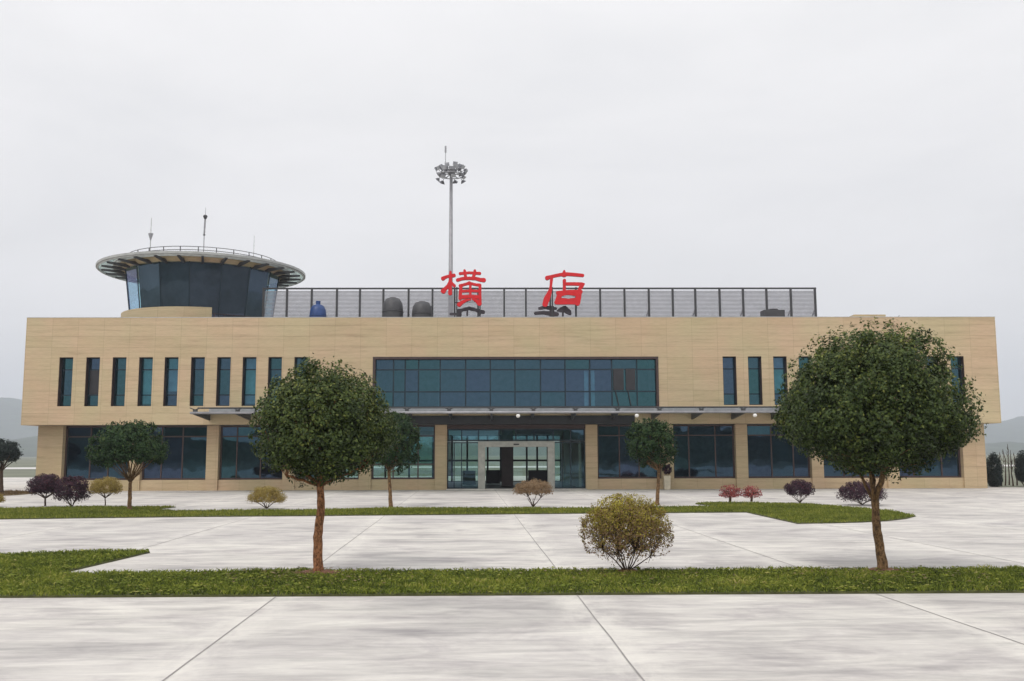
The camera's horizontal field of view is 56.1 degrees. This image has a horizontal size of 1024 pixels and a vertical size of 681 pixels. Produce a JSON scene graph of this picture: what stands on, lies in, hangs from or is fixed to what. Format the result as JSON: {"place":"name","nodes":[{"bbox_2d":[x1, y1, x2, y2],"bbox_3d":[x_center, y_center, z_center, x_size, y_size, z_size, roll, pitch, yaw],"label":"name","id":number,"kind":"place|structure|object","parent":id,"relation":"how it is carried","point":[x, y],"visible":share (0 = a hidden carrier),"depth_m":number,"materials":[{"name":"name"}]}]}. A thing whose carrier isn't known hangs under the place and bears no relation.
{"place":"outdoors","nodes":[
{"label":"outdoors","id":0,"kind":"place"},
{"bbox_2d":[0,500,915,523],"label":"lawn","id":1,"kind":"structure","parent":0,"point":[902,518],"depth_m":31.46,"materials":[{"name":"plant"}]},
{"bbox_2d":[84,419,169,509],"bbox_3d":[-13.954,4.511,34.843,2.901,3.319,2.963,0,-7,-1],"label":"round tree","id":2,"kind":"object","parent":1,"relation":"on","point":[136,442],"visible":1,"depth_m":34.30,"materials":[{"name":"green plant"}]},
{"bbox_2d":[245,485,287,508],"bbox_3d":[-9.163,5.840,35.864,1.541,0.863,1.468,0,-7,-1],"label":"clipped bush","id":3,"kind":"object","parent":1,"relation":"on","point":[268,494],"visible":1,"depth_m":35.53,"materials":[{"name":"yellow plant"}]},
{"bbox_2d":[375,411,422,506],"bbox_3d":[-4.473,4.547,36.904,2.116,3.671,2.130,0,-7,-1],"label":"round tree","id":4,"kind":"object","parent":1,"relation":"on","point":[406,444],"visible":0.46,"depth_m":36.66,"materials":[{"name":"green plant"}]},
{"bbox_2d":[624,417,678,504],"bbox_3d":[5.531,4.740,37.976,2.165,3.495,2.162,0,-7,-1],"label":"round tree","id":5,"kind":"object","parent":1,"relation":"on","point":[652,431],"visible":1,"depth_m":37.66,"materials":[{"name":"green plant"}]},
{"bbox_2d":[718,484,741,501],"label":"red bush","id":6,"kind":"object","parent":1,"relation":"on","point":[729,493],"visible":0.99,"depth_m":39.54,"materials":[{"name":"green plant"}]},
{"bbox_2d":[740,485,762,501],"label":"red bush","id":7,"kind":"object","parent":1,"relation":"on","point":[752,493],"visible":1,"depth_m":39.74,"materials":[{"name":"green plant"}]},
{"bbox_2d":[783,479,815,502],"bbox_3d":[11.689,6.098,38.994,1.252,0.969,1.273,0,-7,-1],"label":"purple bush","id":8,"kind":"object","parent":1,"relation":"on","point":[798,487],"visible":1,"depth_m":38.77,"materials":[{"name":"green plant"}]},
{"bbox_2d":[486,470,499,484],"bbox_3d":[-1.236,8.851,62.155,0.897,0.940,0.850,0,-7,-1],"label":"lobby seat","id":9,"kind":"object","parent":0,"point":[492,476],"visible":1,"depth_m":61.76,"materials":[{"name":"fabric"}]},
{"bbox_2d":[0,476,1023,680],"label":"pavement","id":10,"kind":"structure","parent":0,"point":[795,637],"depth_m":12.57,"materials":[{"name":"concrete"}]},
{"bbox_2d":[0,493,5,502],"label":"clipped bush","id":11,"kind":"object","parent":10,"relation":"on","point":[2,500],"visible":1,"depth_m":37.82,"materials":[{"name":"yellow plant"}]},
{"bbox_2d":[0,489,34,495],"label":"planting bed","id":12,"kind":"object","parent":10,"relation":"on","point":[17,494],"visible":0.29,"depth_m":49.24,"materials":[{"name":"brown plant"}]},
{"bbox_2d":[0,438,23,492],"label":"round tree","id":13,"kind":"object","parent":12,"relation":"on","point":[10,451],"visible":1,"depth_m":51.06,"materials":[{"name":"green plant"}]},
{"bbox_2d":[24,473,62,505],"bbox_3d":[-18.378,5.862,37.834,1.447,1.303,1.455,0,-7,-1],"label":"purple bush","id":14,"kind":"object","parent":10,"relation":"on","point":[44,483],"visible":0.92,"depth_m":37.48,"materials":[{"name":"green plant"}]},
{"bbox_2d":[51,475,90,506],"bbox_3d":[-17.221,5.880,37.561,1.462,1.224,1.486,0,-7,-1],"label":"purple bush","id":15,"kind":"object","parent":10,"relation":"on","point":[67,485],"visible":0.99,"depth_m":37.32,"materials":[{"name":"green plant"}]},
{"bbox_2d":[87,476,122,505],"bbox_3d":[-16.032,5.928,37.880,1.308,1.171,1.364,0,-7,-1],"label":"clipped bush","id":16,"kind":"object","parent":10,"relation":"on","point":[101,487],"visible":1,"depth_m":37.71,"materials":[{"name":"yellow plant"}]},
{"bbox_2d":[21,314,1000,490],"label":"terminal building","id":17,"kind":"structure","parent":10,"relation":"on","point":[583,390],"depth_m":54.58,"materials":[{"name":"stone"}]},
{"bbox_2d":[57,357,72,405],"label":"window","id":18,"kind":"structure","parent":17,"relation":"in","point":[66,363],"depth_m":54.33,"materials":[{"name":"teal glass"}]},
{"bbox_2d":[84,357,99,405],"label":"window","id":19,"kind":"structure","parent":17,"relation":"in","point":[92,363],"depth_m":54.32,"materials":[{"name":"grey glass"}]},
{"bbox_2d":[64,426,127,479],"bbox_3d":[-23.675,6.431,54.935,3.746,3.080,0.080,0,-7,-1],"label":"window","id":20,"kind":"structure","parent":17,"relation":"in","point":[75,463],"depth_m":54.88,"materials":[{"name":"blue glass"}]},
{"bbox_2d":[111,357,126,405],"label":"window","id":21,"kind":"structure","parent":17,"relation":"in","point":[119,363],"depth_m":54.37,"materials":[{"name":"teal glass"}]},
{"bbox_2d":[137,357,152,405],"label":"window","id":22,"kind":"structure","parent":17,"relation":"in","point":[145,363],"depth_m":54.40,"materials":[{"name":"teal glass"}]},
{"bbox_2d":[163,357,178,405],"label":"window","id":23,"kind":"structure","parent":17,"relation":"in","point":[171,363],"depth_m":54.41,"materials":[{"name":"teal glass"}]},
{"bbox_2d":[142,426,206,479],"bbox_3d":[-19.260,6.426,54.991,3.716,3.080,0.080,0,-7,-1],"label":"window","id":24,"kind":"structure","parent":17,"relation":"in","point":[186,460],"depth_m":54.97,"materials":[{"name":"blue glass"}]},
{"bbox_2d":[190,357,204,405],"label":"window","id":25,"kind":"structure","parent":17,"relation":"in","point":[197,363],"depth_m":54.42,"materials":[{"name":"teal glass"}]},
{"bbox_2d":[96,246,305,316],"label":"control tower","id":26,"kind":"structure","parent":17,"relation":"on","point":[180,283],"depth_m":57.11,"materials":[{"name":"glass"}]},
{"bbox_2d":[148,218,152,250],"bbox_3d":[-21.969,-6.226,58.370,0.296,2.506,0.296,3,-7,-23],"label":"rod antenna","id":27,"kind":"object","parent":26,"relation":"on","point":[150,234],"visible":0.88,"depth_m":58.31,"materials":[{"name":"grey paint"}]},
{"bbox_2d":[203,208,207,251],"bbox_3d":[-19.031,-6.561,59.454,0.266,3.413,0.280,0,-7,-1],"label":"beacon antenna","id":28,"kind":"object","parent":26,"relation":"on","point":[205,216],"visible":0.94,"depth_m":59.48,"materials":[{"name":"metal"}]},
{"bbox_2d":[216,357,230,405],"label":"window","id":29,"kind":"structure","parent":17,"relation":"in","point":[223,363],"depth_m":54.45,"materials":[{"name":"teal glass"}]},
{"bbox_2d":[242,357,256,405],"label":"window","id":30,"kind":"structure","parent":17,"relation":"in","point":[249,363],"depth_m":54.48,"materials":[{"name":"teal glass"}]},
{"bbox_2d":[219,426,281,479],"bbox_3d":[-14.885,6.421,55.046,3.666,3.080,0.080,0,-7,-1],"label":"window","id":31,"kind":"structure","parent":17,"relation":"in","point":[237,461],"depth_m":55.00,"materials":[{"name":"blue glass"}]},
{"bbox_2d":[268,357,281,404],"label":"window","id":32,"kind":"structure","parent":17,"relation":"in","point":[274,363],"depth_m":54.57,"materials":[{"name":"blue glass"}]},
{"bbox_2d":[294,357,307,384],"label":"window","id":33,"kind":"structure","parent":17,"relation":"in","point":[297,360],"depth_m":54.62,"materials":[{"name":"blue glass"}]},
{"bbox_2d":[309,301,326,316],"bbox_3d":[-11.590,-1.447,57.329,1.045,1.831,1.045,0,-7,-1],"label":"water tank","id":34,"kind":"object","parent":17,"relation":"on","point":[317,309],"visible":0.52,"depth_m":56.99,"materials":[{"name":"blue plastic"}]},
{"bbox_2d":[382,297,403,316],"bbox_3d":[-7.094,-1.571,57.098,1.302,2.000,1.301,0,-7,-1],"label":"rooftop tank","id":35,"kind":"object","parent":17,"relation":"on","point":[392,306],"visible":0.45,"depth_m":56.64,"materials":[{"name":"grey metal"}]},
{"bbox_2d":[372,425,434,478],"bbox_3d":[-6.221,6.411,55.156,3.636,3.080,0.080,0,-7,-1],"label":"window","id":36,"kind":"structure","parent":17,"relation":"in","point":[418,426],"depth_m":55.01,"materials":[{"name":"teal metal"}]},
{"bbox_2d":[412,301,432,316],"bbox_3d":[-5.346,-1.456,57.106,1.276,1.763,1.276,0,-7,-1],"label":"rooftop tank","id":37,"kind":"object","parent":17,"relation":"on","point":[421,308],"visible":0.52,"depth_m":56.66,"materials":[{"name":"grey metal"}]},
{"bbox_2d":[441,269,485,316],"bbox_3d":[-2.827,-2.384,56.171,2.629,3.374,1.381,0,-7,-1],"label":"roof sign","id":38,"kind":"object","parent":17,"relation":"on","point":[466,298],"visible":0.98,"depth_m":55.64,"materials":[{"name":"paint"}]},
{"bbox_2d":[462,471,475,485],"bbox_3d":[-2.688,8.617,60.150,0.814,0.940,0.850,0,-7,-1],"label":"lobby seat","id":39,"kind":"object","parent":17,"relation":"on","point":[468,477],"visible":1,"depth_m":59.75,"materials":[{"name":"fabric"}]},
{"bbox_2d":[384,437,560,481],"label":"rear window","id":40,"kind":"structure","parent":17,"relation":"in","point":[537,459],"depth_m":68.80,"materials":[{"name":"clear glass"}]},
{"bbox_2d":[372,356,658,406],"bbox_3d":[0.219,2.359,54.443,16.186,2.866,0.330,0,-7,-1],"label":"ribbon window","id":41,"kind":"structure","parent":17,"relation":"in","point":[406,381],"depth_m":54.54,"materials":[{"name":"blue glass"}]},
{"bbox_2d":[528,470,546,483],"bbox_3d":[1.668,8.730,61.198,1.298,0.940,0.850,0,-7,-1],"label":"lobby seat","id":42,"kind":"object","parent":17,"relation":"on","point":[541,475],"visible":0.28,"depth_m":60.80,"materials":[{"name":"fabric"}]},
{"bbox_2d":[262,287,816,316],"bbox_3d":[1.714,-1.765,58.725,33.610,2.760,1.295,0,-7,-1],"label":"louvre screen","id":43,"kind":"object","parent":17,"relation":"on","point":[624,304],"visible":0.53,"depth_m":58.20,"materials":[{"name":"metal"}]},
{"bbox_2d":[534,270,584,316],"bbox_3d":[2.742,-2.373,56.246,2.964,3.340,1.369,0,-7,-1],"label":"roof sign","id":44,"kind":"object","parent":17,"relation":"on","point":[575,301],"visible":0.96,"depth_m":55.70,"materials":[{"name":"paint"}]},
{"bbox_2d":[597,425,660,478],"bbox_3d":[6.723,6.397,55.319,3.666,3.080,0.080,0,-7,-1],"label":"window","id":45,"kind":"structure","parent":17,"relation":"in","point":[613,463],"depth_m":55.27,"materials":[{"name":"blue glass"}]},
{"bbox_2d":[673,424,734,477],"bbox_3d":[11.032,6.392,55.374,3.586,3.080,0.080,0,-7,-1],"label":"window","id":46,"kind":"structure","parent":17,"relation":"in","point":[705,451],"depth_m":55.37,"materials":[{"name":"blue glass"}]},
{"bbox_2d":[722,356,736,404],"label":"window","id":47,"kind":"structure","parent":17,"relation":"in","point":[729,363],"depth_m":54.82,"materials":[{"name":"blue glass"}]},
{"bbox_2d":[748,356,762,404],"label":"window","id":48,"kind":"structure","parent":17,"relation":"in","point":[754,362],"depth_m":54.84,"materials":[{"name":"teal glass"}]},
{"bbox_2d":[760,309,784,316],"bbox_3d":[15.544,-1.229,57.240,1.267,1.235,0.800,0,-7,-1],"label":"air conditioner","id":49,"kind":"object","parent":17,"relation":"on","point":[772,313],"visible":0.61,"depth_m":56.89,"materials":[{"name":"grey metal"}]},
{"bbox_2d":[747,424,809,477],"bbox_3d":[15.337,6.387,55.428,3.656,3.080,0.080,0,-7,-1],"label":"window","id":50,"kind":"structure","parent":17,"relation":"in","point":[768,456],"depth_m":55.39,"materials":[{"name":"blue glass"}]},
{"bbox_2d":[773,356,787,404],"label":"window","id":51,"kind":"structure","parent":17,"relation":"in","point":[779,362],"depth_m":54.89,"materials":[{"name":"teal glass"}]},
{"bbox_2d":[798,356,811,379],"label":"window","id":52,"kind":"structure","parent":17,"relation":"in","point":[806,358],"depth_m":55.02,"materials":[{"name":"blue glass"}]},
{"bbox_2d":[824,455,879,477],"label":"window","id":53,"kind":"structure","parent":17,"relation":"in","point":[829,472],"depth_m":55.32,"materials":[{"name":"blue glass"}]},
{"bbox_2d":[900,443,960,477],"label":"window","id":54,"kind":"structure","parent":17,"relation":"in","point":[952,469],"depth_m":55.42,"materials":[{"name":"blue glass"}]},
{"bbox_2d":[950,356,965,403],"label":"window","id":55,"kind":"structure","parent":17,"relation":"in","point":[957,372],"depth_m":55.03,"materials":[{"name":"blue glass"}]},
{"bbox_2d":[4,487,1023,680],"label":"pavement joints","id":56,"kind":"object","parent":10,"relation":"on","point":[556,568],"visible":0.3,"depth_m":13.37,"materials":[{"name":"grey concrete"}]},
{"bbox_2d":[512,478,553,506],"bbox_3d":[0.798,5.755,36.485,1.625,1.119,1.676,0,-7,-1],"label":"clipped bush","id":57,"kind":"object","parent":10,"relation":"on","point":[534,487],"visible":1,"depth_m":36.19,"materials":[{"name":"brown plant"}]},
{"bbox_2d":[661,464,671,489],"bbox_3d":[8.787,7.705,54.483,0.571,1.478,0.604,3,-7,-25],"label":"planter","id":58,"kind":"object","parent":10,"relation":"on","point":[667,481],"visible":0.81,"depth_m":54.28,"materials":[{"name":"white ceramic"}]},
{"bbox_2d":[836,479,887,504],"bbox_3d":[13.572,5.885,37.308,1.989,0.995,2.108,0,-7,-1],"label":"purple bush","id":59,"kind":"object","parent":10,"relation":"on","point":[848,491],"visible":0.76,"depth_m":37.11,"materials":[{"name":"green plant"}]},
{"bbox_2d":[986,452,1003,486],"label":"tall shrub","id":60,"kind":"object","parent":10,"relation":"on","point":[995,478],"visible":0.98,"depth_m":57.10,"materials":[{"name":"green plant"}]},
{"bbox_2d":[0,397,1023,456],"bbox_3d":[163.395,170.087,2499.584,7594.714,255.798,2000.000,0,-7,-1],"label":"hills","id":61,"kind":"structure","parent":0,"point":[999,437],"depth_m":2802.91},
{"bbox_2d":[0,548,1023,597],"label":"lawn","id":62,"kind":"structure","parent":0,"point":[69,595],"depth_m":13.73,"materials":[{"name":"plant"}]},
{"bbox_2d":[247,353,402,575],"bbox_3d":[-3.147,2.072,16.272,2.607,3.714,2.595,0,-7,-1],"label":"round crowned tree","id":63,"kind":"object","parent":62,"relation":"on","point":[337,435],"visible":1,"depth_m":15.80,"materials":[{"name":"green plant"}]},
{"bbox_2d":[184,566,1023,588],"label":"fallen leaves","id":64,"kind":"object","parent":62,"relation":"on","point":[572,569],"visible":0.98,"depth_m":15.69,"materials":[{"name":"brown plant"}]},
{"bbox_2d":[578,492,674,571],"bbox_3d":[1.901,3.218,16.208,1.644,1.376,1.585,0,-7,-1],"label":"clipped bush","id":65,"kind":"object","parent":62,"relation":"on","point":[613,520],"visible":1,"depth_m":15.89,"materials":[{"name":"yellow plant"}]},
{"bbox_2d":[770,315,987,571],"bbox_3d":[6.204,1.768,16.438,3.370,4.341,3.343,0,-7,-1],"label":"round crowned tree","id":66,"kind":"object","parent":62,"relation":"on","point":[846,408],"visible":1,"depth_m":15.63,"materials":[{"name":"green plant"}]},
{"bbox_2d":[0,0,1023,420],"label":"sky","id":67,"kind":"structure","parent":0,"point":[866,154],"materials":[{"name":"white"}]},
{"bbox_2d":[2,454,1023,486],"bbox_3d":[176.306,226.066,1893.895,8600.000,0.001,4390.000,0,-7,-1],"label":"ground","id":68,"kind":"structure","parent":0,"point":[26,462],"depth_m":140.61,"materials":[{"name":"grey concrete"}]},
{"bbox_2d":[434,146,467,475],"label":"floodlight mast","id":69,"kind":"object","parent":68,"relation":"on","point":[451,171],"visible":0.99,"depth_m":93.74,"materials":[{"name":"metal"}]},
{"bbox_2d":[5,465,1012,468],"bbox_3d":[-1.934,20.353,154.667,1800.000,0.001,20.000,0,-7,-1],"label":"runway","id":70,"kind":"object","parent":68,"relation":"on","point":[383,467],"visible":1,"depth_m":154.75,"materials":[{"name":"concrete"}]},
{"bbox_2d":[1001,451,1005,485],"bbox_3d":[30.557,7.880,59.658,0.315,2.246,0.322,-5,-8,37],"label":"bare sapling","id":71,"kind":"object","parent":68,"relation":"on","point":[1005,467],"visible":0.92,"depth_m":59.60,"materials":[{"name":"grey plant"}]},
{"bbox_2d":[1006,444,1009,484],"bbox_3d":[31.304,7.809,60.476,0.325,2.575,0.309,0,-7,-1],"label":"bare sapling","id":72,"kind":"object","parent":68,"relation":"on","point":[1008,466],"visible":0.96,"depth_m":60.44,"materials":[{"name":"grey plant"}]},
{"bbox_2d":[1008,451,1014,485],"bbox_3d":[30.623,7.822,58.906,0.402,2.189,0.389,0,-7,-1],"label":"bare sapling","id":73,"kind":"object","parent":68,"relation":"on","point":[1011,469],"visible":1,"depth_m":58.87,"materials":[{"name":"grey plant"}]},
{"bbox_2d":[1014,450,1023,484],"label":"tall shrub","id":74,"kind":"object","parent":68,"relation":"on","point":[1019,468],"visible":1,"depth_m":58.27,"materials":[{"name":"green plant"}]}
]}

